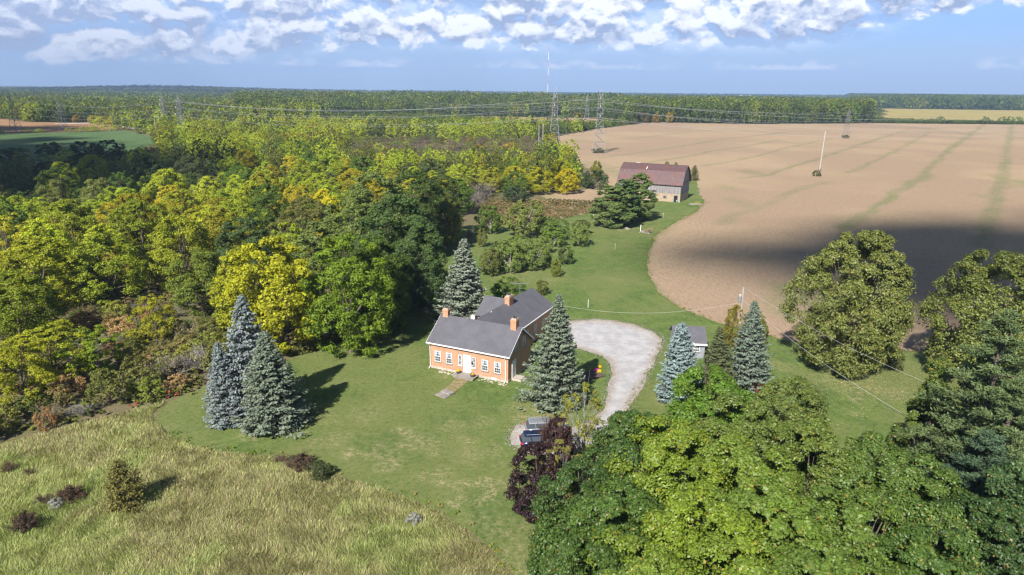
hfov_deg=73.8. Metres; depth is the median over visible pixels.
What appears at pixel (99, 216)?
tree
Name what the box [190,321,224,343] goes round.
shrub
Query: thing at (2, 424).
shrub
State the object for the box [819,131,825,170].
utility pole
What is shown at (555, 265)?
orchard tree
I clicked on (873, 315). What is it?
maple tree
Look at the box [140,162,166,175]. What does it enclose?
tree
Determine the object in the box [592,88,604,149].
electricity pylon
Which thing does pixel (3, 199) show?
tree
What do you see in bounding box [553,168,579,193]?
tree
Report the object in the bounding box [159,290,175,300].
shrub
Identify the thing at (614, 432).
maple tree
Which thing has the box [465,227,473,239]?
shrub
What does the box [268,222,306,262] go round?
tree
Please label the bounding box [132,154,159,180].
tree
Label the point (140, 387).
shrub
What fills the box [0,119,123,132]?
brown field
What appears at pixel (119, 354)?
shrub
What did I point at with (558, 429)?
shrub
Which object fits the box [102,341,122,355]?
shrub
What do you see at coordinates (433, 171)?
tree
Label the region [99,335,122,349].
shrub
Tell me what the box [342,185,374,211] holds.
tree
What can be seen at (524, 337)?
window
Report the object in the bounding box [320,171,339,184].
tree
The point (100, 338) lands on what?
shrub
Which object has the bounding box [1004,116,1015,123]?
hedge bush
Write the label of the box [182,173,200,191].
tree
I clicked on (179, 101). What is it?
electricity pylon
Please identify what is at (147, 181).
tree
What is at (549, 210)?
dry weeds
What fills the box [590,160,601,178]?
tree
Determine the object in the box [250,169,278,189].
tree
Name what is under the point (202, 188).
tree
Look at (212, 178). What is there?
tree
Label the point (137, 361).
shrub
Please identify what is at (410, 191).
tree
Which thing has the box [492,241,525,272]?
orchard tree
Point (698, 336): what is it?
shed
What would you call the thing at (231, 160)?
tree
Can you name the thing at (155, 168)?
tree
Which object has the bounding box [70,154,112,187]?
tree
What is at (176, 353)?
shrub
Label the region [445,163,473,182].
tree
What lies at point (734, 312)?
tree
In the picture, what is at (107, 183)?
tree
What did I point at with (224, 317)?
tree
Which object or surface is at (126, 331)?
shrub
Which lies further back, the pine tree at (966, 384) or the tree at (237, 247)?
the tree at (237, 247)
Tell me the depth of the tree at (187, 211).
154.66 m
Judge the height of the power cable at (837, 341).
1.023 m
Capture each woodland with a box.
[0,84,1023,109]
[0,89,1022,131]
[0,108,583,185]
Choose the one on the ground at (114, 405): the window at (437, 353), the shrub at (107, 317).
the shrub at (107, 317)
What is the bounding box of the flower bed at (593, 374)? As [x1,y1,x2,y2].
[577,369,604,381]
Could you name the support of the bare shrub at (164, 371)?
on the ground at (114, 405)
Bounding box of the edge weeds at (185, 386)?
[128,250,453,406]
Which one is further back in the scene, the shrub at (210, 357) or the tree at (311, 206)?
the tree at (311, 206)
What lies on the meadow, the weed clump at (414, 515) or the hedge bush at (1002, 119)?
the weed clump at (414, 515)
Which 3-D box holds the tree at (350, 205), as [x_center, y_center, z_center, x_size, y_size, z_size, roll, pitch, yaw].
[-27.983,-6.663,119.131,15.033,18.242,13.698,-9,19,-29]
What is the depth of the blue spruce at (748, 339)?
83.69 m
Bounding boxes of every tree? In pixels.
[0,159,34,196]
[0,184,9,209]
[0,188,29,209]
[0,195,19,235]
[0,195,32,217]
[0,205,27,250]
[0,212,38,271]
[0,215,17,251]
[0,236,89,318]
[0,268,68,345]
[0,337,60,404]
[7,176,43,199]
[7,318,100,386]
[10,217,79,294]
[11,204,39,230]
[14,172,35,195]
[15,190,36,207]
[20,197,52,217]
[22,199,102,253]
[30,161,64,185]
[31,167,84,203]
[34,232,78,259]
[35,179,74,213]
[36,162,54,178]
[37,205,72,239]
[41,161,83,200]
[43,163,61,185]
[48,217,81,239]
[53,166,83,186]
[53,324,124,376]
[63,153,95,181]
[68,232,149,305]
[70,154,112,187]
[71,115,81,122]
[71,198,93,230]
[71,199,116,243]
[72,186,100,218]
[79,178,112,215]
[82,223,132,275]
[83,176,103,186]
[87,115,98,122]
[89,242,141,285]
[94,200,134,240]
[95,177,116,198]
[96,116,107,123]
[97,186,131,221]
[100,458,151,515]
[102,160,137,186]
[104,187,147,214]
[105,193,162,253]
[105,199,179,266]
[107,170,141,195]
[111,174,130,190]
[123,155,164,191]
[126,294,178,343]
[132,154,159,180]
[135,175,155,192]
[139,164,182,191]
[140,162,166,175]
[140,177,164,202]
[141,167,192,214]
[141,213,213,291]
[154,185,200,227]
[156,189,205,240]
[163,248,234,315]
[165,161,174,166]
[172,154,210,189]
[176,208,208,244]
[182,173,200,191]
[185,204,233,252]
[187,175,225,214]
[191,159,221,189]
[193,175,226,195]
[199,207,252,269]
[202,196,234,225]
[202,216,282,289]
[204,190,239,216]
[207,248,288,330]
[214,156,243,179]
[216,172,237,196]
[217,197,268,244]
[218,235,323,353]
[219,165,252,194]
[223,229,270,270]
[224,174,250,201]
[226,202,246,225]
[227,188,239,201]
[229,180,268,229]
[231,148,259,175]
[240,171,283,215]
[247,182,293,229]
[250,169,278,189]
[254,161,275,172]
[261,220,300,255]
[262,165,283,179]
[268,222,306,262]
[270,177,295,209]
[274,185,306,217]
[275,196,327,243]
[277,184,314,218]
[278,166,295,186]
[280,155,306,184]
[285,172,314,196]
[285,221,354,312]
[288,158,316,181]
[289,199,310,229]
[293,178,322,198]
[295,173,312,194]
[296,152,321,172]
[296,233,398,358]
[300,203,324,231]
[301,173,337,206]
[304,198,395,299]
[304,224,332,272]
[311,149,344,184]
[312,188,341,221]
[315,173,329,192]
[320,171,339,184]
[320,183,347,205]
[328,177,344,194]
[331,158,349,174]
[336,168,367,197]
[337,181,354,203]
[337,190,356,212]
[338,171,410,255]
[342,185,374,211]
[343,168,359,188]
[345,155,378,178]
[345,235,413,338]
[353,193,444,302]
[354,174,379,207]
[366,269,410,331]
[368,167,386,174]
[369,181,387,203]
[374,175,387,196]
[380,169,448,256]
[385,219,449,312]
[387,169,399,178]
[392,161,414,177]
[396,187,414,210]
[397,175,417,194]
[401,166,420,184]
[402,179,420,195]
[418,158,446,174]
[419,173,464,235]
[427,170,440,178]
[432,198,463,246]
[439,177,477,212]
[444,165,463,181]
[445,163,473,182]
[451,176,467,191]
[452,174,472,186]
[465,165,488,186]
[466,193,483,206]
[468,182,495,195]
[470,189,490,201]
[473,205,502,233]
[476,227,487,246]
[479,247,504,275]
[480,167,502,192]
[488,240,510,259]
[489,164,507,185]
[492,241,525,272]
[500,166,527,187]
[500,171,531,196]
[500,193,547,236]
[503,441,562,523]
[506,236,536,258]
[515,242,552,269]
[524,167,553,193]
[524,445,624,574]
[525,471,681,574]
[534,235,552,250]
[537,415,575,482]
[537,525,627,574]
[538,227,566,246]
[540,216,569,237]
[547,159,573,187]
[550,258,561,275]
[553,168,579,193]
[557,245,574,263]
[569,222,590,245]
[571,219,590,233]
[575,409,684,509]
[579,526,696,574]
[584,413,735,538]
[587,185,636,228]
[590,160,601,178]
[605,179,641,225]
[613,108,624,118]
[620,172,658,220]
[634,480,774,574]
[638,112,649,122]
[652,113,659,122]
[654,363,758,476]
[666,112,673,121]
[669,428,806,558]
[672,530,782,574]
[685,391,798,497]
[686,475,868,574]
[691,165,698,180]
[722,305,746,349]
[740,314,768,345]
[743,375,839,493]
[755,415,882,533]
[758,535,895,574]
[765,484,937,574]
[777,229,918,379]
[794,428,943,537]
[852,452,997,574]
[863,509,987,574]
[872,357,960,482]
[894,308,1023,495]
[904,491,1023,574]
[912,351,1023,471]
[913,428,1016,560]
[915,248,1023,387]
[917,377,1023,519]
[938,415,987,472]
[945,457,1023,574]
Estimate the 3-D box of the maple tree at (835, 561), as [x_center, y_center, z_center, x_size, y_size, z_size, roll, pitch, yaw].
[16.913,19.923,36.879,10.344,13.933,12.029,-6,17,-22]
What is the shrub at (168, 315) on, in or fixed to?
on the ground at (114, 405)
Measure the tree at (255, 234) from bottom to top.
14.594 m
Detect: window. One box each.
[434,350,440,362]
[446,353,452,364]
[458,355,461,365]
[472,357,475,368]
[481,359,488,371]
[494,362,500,374]
[522,335,525,346]
[534,323,536,334]
[694,346,699,352]
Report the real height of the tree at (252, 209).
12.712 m
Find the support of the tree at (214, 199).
on the ground at (114, 405)
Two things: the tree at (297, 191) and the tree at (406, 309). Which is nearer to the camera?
the tree at (406, 309)
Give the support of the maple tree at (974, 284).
on the lawn at (388, 419)
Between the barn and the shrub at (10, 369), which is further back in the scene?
the barn
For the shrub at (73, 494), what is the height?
1.720 m
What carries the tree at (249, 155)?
on the ground at (114, 405)
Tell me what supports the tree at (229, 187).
on the ground at (114, 405)
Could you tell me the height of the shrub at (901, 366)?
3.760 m
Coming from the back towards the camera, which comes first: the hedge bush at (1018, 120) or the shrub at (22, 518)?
the hedge bush at (1018, 120)
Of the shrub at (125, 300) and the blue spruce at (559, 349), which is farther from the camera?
the shrub at (125, 300)
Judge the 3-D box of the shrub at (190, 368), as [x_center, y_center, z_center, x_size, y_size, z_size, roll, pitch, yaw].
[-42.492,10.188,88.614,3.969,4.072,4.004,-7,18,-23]
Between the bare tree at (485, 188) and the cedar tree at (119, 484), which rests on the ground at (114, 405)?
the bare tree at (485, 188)
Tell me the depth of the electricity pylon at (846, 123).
567.15 m
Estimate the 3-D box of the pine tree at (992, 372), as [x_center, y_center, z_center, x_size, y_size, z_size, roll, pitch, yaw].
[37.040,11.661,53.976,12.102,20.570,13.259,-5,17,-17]
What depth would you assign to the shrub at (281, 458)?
68.12 m
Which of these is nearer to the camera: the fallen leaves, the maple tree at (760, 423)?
the maple tree at (760, 423)
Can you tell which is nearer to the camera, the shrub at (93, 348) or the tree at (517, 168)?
the shrub at (93, 348)
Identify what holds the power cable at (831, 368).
attached to the utility pole at (740, 298)
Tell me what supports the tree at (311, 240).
on the ground at (114, 405)
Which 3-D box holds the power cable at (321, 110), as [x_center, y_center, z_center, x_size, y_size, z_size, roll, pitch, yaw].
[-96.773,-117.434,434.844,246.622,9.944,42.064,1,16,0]
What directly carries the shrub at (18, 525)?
on the meadow
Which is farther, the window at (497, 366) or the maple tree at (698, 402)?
the window at (497, 366)
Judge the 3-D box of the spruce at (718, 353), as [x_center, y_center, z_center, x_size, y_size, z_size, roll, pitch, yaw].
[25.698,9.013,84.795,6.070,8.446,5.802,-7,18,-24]
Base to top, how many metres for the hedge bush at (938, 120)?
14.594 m
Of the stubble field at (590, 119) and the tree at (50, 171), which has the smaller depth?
the tree at (50, 171)
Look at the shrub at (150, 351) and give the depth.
91.62 m
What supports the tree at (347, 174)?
on the ground at (114, 405)
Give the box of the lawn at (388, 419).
[158,181,1023,574]
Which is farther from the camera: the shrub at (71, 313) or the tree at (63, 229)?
the tree at (63, 229)
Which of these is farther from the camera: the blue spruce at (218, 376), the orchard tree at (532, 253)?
the orchard tree at (532, 253)
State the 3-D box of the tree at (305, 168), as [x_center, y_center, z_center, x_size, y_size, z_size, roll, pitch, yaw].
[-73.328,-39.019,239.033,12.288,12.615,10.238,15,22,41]
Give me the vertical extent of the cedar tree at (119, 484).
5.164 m
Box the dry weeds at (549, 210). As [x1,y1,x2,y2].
[476,197,592,224]
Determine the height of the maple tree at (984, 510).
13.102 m
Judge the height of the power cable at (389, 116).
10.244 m
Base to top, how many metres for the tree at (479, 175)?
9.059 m
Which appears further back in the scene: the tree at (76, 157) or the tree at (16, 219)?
the tree at (76, 157)
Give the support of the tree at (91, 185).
on the ground at (114, 405)
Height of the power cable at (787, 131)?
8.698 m
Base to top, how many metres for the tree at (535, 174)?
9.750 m
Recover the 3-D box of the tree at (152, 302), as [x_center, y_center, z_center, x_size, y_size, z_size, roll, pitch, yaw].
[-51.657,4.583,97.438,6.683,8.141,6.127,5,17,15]
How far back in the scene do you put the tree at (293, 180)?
213.92 m
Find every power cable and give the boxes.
[161,105,598,116]
[165,111,597,123]
[169,99,591,109]
[176,98,546,110]
[177,115,547,126]
[181,106,550,118]
[183,101,519,110]
[559,106,1001,126]
[561,116,1021,133]
[564,98,1013,116]
[601,107,1018,130]
[601,117,1012,137]
[606,99,1011,119]
[743,300,904,414]
[747,289,923,381]
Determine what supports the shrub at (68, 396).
on the ground at (114, 405)
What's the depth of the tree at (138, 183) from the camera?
218.38 m
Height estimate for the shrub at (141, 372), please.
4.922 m
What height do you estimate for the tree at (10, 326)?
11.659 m
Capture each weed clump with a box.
[47,497,63,508]
[404,512,421,524]
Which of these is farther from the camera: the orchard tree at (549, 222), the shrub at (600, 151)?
the shrub at (600, 151)
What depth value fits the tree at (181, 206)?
161.43 m
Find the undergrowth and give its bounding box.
[0,175,536,440]
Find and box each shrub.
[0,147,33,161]
[0,341,29,366]
[0,352,18,377]
[0,401,21,432]
[0,420,7,433]
[0,459,18,472]
[2,509,36,531]
[11,510,39,534]
[15,390,55,415]
[22,467,35,474]
[25,350,48,358]
[26,356,50,377]
[30,400,66,419]
[31,311,54,327]
[31,406,60,432]
[32,491,54,503]
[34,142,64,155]
[39,339,57,350]
[39,383,74,408]
[44,353,68,369]
[50,372,86,400]
[54,340,77,359]
[54,482,84,501]
[57,485,87,503]
[60,359,86,370]
[63,403,103,415]
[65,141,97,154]
[65,303,100,314]
[65,325,92,345]
[66,310,88,319]
[67,315,87,323]
[68,322,88,339]
[70,311,102,328]
[73,369,134,406]
[75,338,108,352]
[82,333,105,344]
[87,368,114,392]
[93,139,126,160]
[98,311,121,326]
[99,300,131,321]
[99,313,124,334]
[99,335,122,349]
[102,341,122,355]
[104,315,140,339]
[110,348,130,361]
[113,296,142,312]
[119,328,141,342]
[119,352,147,381]
[120,335,144,353]
[120,366,163,394]
[122,343,149,361]
[126,149,141,158]
[129,300,148,312]
[130,377,167,402]
[132,318,154,339]
[134,291,158,304]
[136,305,153,322]
[136,355,154,369]
[138,352,189,379]
[139,346,165,363]
[141,283,160,292]
[146,312,174,327]
[148,349,181,370]
[149,337,171,351]
[151,363,174,385]
[153,301,168,308]
[153,304,183,317]
[157,296,172,304]
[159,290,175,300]
[161,334,201,352]
[161,369,192,389]
[163,350,206,373]
[166,319,185,336]
[168,354,198,376]
[171,331,198,347]
[173,318,207,339]
[177,343,194,360]
[179,343,239,373]
[182,318,196,327]
[188,327,227,359]
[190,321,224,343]
[193,312,214,326]
[197,315,220,332]
[198,338,238,371]
[212,310,220,320]
[222,332,239,343]
[274,453,286,461]
[279,450,316,471]
[287,452,313,472]
[307,460,334,482]
[313,460,332,481]
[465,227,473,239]
[489,276,525,297]
[499,185,530,202]
[535,409,574,449]
[536,279,548,294]
[580,169,608,189]
[591,148,604,152]
[752,380,763,393]
[812,170,821,175]
[885,349,905,372]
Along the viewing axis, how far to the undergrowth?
93.21 m
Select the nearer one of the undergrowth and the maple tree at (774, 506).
the maple tree at (774, 506)
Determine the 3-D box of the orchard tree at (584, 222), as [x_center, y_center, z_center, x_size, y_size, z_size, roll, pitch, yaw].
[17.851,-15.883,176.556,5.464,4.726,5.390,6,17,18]
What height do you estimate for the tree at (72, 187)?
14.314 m
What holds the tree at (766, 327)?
on the lawn at (388, 419)
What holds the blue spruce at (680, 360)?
on the lawn at (388, 419)
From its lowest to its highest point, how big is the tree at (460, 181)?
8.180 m
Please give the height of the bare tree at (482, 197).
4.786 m
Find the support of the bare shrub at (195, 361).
on the ground at (114, 405)
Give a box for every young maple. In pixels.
[539,438,581,513]
[554,373,607,470]
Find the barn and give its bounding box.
[617,162,690,201]
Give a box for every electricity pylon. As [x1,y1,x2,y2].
[5,92,23,132]
[56,101,68,130]
[159,95,166,114]
[176,94,185,128]
[550,87,559,143]
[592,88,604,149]
[841,108,849,136]
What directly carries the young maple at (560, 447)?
on the lawn at (388, 419)
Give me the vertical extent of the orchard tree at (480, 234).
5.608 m
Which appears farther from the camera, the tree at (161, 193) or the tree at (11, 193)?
the tree at (11, 193)
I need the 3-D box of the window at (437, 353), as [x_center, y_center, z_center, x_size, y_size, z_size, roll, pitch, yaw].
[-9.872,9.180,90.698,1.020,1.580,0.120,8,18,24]
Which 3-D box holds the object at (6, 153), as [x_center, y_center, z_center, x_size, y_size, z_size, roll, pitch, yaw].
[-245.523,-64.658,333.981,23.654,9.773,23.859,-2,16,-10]
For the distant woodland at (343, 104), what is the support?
on the ground at (114, 405)
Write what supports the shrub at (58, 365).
on the ground at (114, 405)
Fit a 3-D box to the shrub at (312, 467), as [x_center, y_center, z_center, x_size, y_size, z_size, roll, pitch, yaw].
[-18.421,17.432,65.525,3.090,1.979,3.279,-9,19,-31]
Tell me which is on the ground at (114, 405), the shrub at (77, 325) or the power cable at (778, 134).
the shrub at (77, 325)
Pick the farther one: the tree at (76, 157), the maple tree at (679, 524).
the tree at (76, 157)
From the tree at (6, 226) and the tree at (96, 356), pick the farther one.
the tree at (6, 226)
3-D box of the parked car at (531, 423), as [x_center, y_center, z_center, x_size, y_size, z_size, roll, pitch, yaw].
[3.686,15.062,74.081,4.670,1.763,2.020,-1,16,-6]
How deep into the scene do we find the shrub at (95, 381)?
83.27 m
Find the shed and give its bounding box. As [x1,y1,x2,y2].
[669,325,707,357]
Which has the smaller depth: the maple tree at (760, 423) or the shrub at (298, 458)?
the maple tree at (760, 423)
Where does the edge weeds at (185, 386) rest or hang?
on the lawn at (388, 419)
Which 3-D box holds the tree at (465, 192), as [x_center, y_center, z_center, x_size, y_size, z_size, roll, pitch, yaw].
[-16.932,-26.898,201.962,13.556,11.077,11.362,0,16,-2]
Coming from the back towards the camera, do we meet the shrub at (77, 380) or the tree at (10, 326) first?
the tree at (10, 326)
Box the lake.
[245,87,1015,94]
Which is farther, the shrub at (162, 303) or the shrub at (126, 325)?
the shrub at (162, 303)
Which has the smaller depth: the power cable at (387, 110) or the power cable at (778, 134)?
the power cable at (778, 134)
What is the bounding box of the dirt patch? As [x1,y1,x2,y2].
[546,205,589,220]
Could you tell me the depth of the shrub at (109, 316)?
104.91 m
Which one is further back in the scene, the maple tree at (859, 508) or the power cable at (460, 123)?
the power cable at (460, 123)
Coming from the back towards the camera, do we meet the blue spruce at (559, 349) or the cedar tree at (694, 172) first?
the cedar tree at (694, 172)
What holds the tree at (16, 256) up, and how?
on the ground at (114, 405)
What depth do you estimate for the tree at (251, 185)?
173.95 m
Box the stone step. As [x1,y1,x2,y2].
[435,389,453,398]
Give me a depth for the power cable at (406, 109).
445.08 m
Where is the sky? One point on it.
(814, 46)
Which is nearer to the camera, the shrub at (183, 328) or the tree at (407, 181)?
the shrub at (183, 328)
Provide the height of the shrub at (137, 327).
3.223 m
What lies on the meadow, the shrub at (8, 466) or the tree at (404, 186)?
the shrub at (8, 466)
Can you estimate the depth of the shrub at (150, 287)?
123.47 m
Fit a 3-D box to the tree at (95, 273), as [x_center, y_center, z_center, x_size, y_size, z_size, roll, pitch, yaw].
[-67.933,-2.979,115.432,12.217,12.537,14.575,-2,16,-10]
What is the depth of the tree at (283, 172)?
228.78 m
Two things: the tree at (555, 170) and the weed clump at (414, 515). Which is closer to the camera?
the weed clump at (414, 515)
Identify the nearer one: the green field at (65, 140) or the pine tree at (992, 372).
the pine tree at (992, 372)
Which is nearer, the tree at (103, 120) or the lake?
the tree at (103, 120)
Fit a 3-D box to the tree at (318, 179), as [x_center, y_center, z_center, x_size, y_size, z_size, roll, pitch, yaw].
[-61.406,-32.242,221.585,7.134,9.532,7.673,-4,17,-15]
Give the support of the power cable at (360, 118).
attached to the electricity pylon at (556, 112)
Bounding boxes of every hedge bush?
[936,117,945,123]
[980,116,990,123]
[998,116,1007,123]
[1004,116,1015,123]
[1014,117,1023,123]
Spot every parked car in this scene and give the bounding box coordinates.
[519,429,561,449]
[524,417,566,433]
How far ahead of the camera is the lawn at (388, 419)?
82.67 m
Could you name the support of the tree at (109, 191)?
on the ground at (114, 405)
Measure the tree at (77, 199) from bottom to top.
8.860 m
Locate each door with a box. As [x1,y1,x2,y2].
[464,356,469,372]
[512,358,515,377]
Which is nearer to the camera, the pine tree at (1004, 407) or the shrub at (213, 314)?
the pine tree at (1004, 407)
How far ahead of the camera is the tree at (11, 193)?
187.64 m
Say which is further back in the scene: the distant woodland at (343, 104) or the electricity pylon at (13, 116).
the distant woodland at (343, 104)
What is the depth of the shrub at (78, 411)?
76.94 m
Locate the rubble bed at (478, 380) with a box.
[439,370,506,385]
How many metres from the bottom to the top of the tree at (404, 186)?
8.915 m
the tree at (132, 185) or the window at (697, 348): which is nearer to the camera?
the window at (697, 348)
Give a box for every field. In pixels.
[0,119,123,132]
[0,131,155,165]
[413,114,612,121]
[532,122,1023,359]
[880,109,1023,120]
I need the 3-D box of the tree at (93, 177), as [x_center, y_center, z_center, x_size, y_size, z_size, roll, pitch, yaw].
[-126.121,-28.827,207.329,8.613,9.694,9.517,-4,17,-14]
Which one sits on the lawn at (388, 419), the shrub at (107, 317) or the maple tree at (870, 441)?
the maple tree at (870, 441)
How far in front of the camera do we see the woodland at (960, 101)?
2205.99 m
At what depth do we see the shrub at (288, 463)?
66.97 m
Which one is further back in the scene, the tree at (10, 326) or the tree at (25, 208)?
the tree at (25, 208)
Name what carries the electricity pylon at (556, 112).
on the field at (936, 201)
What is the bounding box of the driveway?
[510,319,661,456]
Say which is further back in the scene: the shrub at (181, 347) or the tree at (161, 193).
the tree at (161, 193)
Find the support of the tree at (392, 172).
on the ground at (114, 405)
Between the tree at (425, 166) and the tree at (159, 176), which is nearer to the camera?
the tree at (159, 176)
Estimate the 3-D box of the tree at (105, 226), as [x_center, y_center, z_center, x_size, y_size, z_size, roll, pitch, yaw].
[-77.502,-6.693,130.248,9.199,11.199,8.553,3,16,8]
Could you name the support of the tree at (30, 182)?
on the ground at (114, 405)
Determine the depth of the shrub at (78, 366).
89.32 m
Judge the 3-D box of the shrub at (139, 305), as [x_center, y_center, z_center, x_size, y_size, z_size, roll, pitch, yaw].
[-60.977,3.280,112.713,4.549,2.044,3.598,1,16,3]
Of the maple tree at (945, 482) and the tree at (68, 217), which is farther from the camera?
the tree at (68, 217)
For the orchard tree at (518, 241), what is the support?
on the lawn at (388, 419)
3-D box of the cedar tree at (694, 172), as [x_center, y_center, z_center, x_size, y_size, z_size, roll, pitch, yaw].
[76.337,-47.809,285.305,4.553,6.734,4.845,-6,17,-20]
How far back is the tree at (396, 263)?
100.37 m
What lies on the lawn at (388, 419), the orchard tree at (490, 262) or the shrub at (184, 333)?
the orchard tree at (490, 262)
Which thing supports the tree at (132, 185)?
on the ground at (114, 405)
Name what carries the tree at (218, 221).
on the ground at (114, 405)
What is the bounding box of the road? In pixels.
[55,123,133,128]
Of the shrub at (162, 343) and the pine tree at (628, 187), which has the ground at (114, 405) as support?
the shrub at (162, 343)
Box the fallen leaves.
[642,356,958,429]
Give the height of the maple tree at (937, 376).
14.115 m
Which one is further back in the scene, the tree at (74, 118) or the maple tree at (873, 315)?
the tree at (74, 118)
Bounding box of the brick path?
[438,378,467,396]
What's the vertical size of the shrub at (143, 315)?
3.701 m
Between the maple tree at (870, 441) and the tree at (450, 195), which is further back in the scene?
the tree at (450, 195)
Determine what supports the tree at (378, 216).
on the lawn at (388, 419)
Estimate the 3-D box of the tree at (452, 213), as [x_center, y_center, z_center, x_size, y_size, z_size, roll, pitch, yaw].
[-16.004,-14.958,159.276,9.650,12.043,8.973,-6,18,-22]
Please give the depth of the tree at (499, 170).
255.79 m
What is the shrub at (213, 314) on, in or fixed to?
on the ground at (114, 405)
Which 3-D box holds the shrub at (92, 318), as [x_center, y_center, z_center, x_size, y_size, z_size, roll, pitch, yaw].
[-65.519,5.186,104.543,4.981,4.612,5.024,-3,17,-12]
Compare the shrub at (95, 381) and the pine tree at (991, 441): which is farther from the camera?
the shrub at (95, 381)
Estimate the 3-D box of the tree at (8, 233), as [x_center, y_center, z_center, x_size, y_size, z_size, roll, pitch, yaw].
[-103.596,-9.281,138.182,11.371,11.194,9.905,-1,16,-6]
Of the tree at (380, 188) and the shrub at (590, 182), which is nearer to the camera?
the tree at (380, 188)
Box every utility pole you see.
[738,287,746,323]
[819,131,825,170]
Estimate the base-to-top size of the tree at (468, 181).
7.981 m
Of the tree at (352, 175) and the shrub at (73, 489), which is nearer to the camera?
the shrub at (73, 489)
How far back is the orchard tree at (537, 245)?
155.80 m
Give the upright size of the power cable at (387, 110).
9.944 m
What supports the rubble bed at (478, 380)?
on the lawn at (388, 419)
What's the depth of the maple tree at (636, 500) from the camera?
40.83 m
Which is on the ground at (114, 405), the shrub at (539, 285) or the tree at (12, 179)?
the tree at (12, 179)
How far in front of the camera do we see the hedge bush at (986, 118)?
841.92 m
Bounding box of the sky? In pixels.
[0,0,1023,94]
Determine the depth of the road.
661.61 m
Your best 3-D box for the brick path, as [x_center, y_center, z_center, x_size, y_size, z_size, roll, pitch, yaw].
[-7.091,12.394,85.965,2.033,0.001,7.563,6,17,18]
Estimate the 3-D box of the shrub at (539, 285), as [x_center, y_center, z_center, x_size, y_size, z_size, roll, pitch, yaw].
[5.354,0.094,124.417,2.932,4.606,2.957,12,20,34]
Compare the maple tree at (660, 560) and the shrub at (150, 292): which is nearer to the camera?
the maple tree at (660, 560)
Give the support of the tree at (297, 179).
on the ground at (114, 405)
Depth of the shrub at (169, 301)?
116.34 m
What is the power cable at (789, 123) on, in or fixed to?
attached to the electricity pylon at (556, 112)
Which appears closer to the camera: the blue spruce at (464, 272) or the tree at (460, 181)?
the blue spruce at (464, 272)
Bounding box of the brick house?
[426,288,552,382]
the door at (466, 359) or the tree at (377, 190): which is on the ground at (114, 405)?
the tree at (377, 190)
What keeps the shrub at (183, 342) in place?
on the ground at (114, 405)
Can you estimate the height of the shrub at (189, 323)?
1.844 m
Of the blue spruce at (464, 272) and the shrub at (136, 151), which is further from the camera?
the shrub at (136, 151)
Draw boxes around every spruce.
[201,341,251,429]
[205,295,287,431]
[230,330,317,438]
[425,238,487,321]
[512,294,589,413]
[654,322,700,404]
[698,326,741,389]
[726,300,777,394]
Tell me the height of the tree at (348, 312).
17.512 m
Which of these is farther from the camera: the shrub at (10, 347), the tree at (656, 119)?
the tree at (656, 119)
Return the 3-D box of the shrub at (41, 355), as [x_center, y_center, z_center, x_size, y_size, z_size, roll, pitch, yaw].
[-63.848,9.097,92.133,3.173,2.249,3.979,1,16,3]
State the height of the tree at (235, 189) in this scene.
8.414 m
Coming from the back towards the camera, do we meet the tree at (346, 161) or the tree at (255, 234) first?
the tree at (346, 161)
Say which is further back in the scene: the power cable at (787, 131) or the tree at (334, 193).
the power cable at (787, 131)
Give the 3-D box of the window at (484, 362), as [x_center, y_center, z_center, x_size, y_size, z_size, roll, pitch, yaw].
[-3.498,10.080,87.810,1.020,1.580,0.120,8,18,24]
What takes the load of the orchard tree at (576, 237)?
on the lawn at (388, 419)
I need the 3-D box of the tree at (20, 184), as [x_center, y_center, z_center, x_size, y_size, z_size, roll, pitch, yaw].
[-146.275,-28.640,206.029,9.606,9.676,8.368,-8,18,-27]
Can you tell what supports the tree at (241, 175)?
on the ground at (114, 405)
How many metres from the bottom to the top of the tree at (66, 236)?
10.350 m
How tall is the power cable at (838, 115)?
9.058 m
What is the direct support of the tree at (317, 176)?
on the ground at (114, 405)
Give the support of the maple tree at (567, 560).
on the ground at (114, 405)
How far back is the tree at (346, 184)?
201.00 m
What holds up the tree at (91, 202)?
on the ground at (114, 405)
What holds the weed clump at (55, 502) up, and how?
on the meadow
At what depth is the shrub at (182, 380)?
83.74 m
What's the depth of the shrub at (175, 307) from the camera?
110.22 m
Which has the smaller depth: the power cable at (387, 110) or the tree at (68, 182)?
the tree at (68, 182)
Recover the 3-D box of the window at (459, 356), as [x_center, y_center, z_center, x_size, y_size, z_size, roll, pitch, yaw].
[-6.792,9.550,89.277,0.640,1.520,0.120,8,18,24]
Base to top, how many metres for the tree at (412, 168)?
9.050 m
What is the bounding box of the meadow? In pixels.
[0,403,513,574]
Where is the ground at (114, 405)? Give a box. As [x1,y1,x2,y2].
[0,85,1023,445]
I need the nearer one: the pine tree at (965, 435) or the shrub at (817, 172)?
the pine tree at (965, 435)

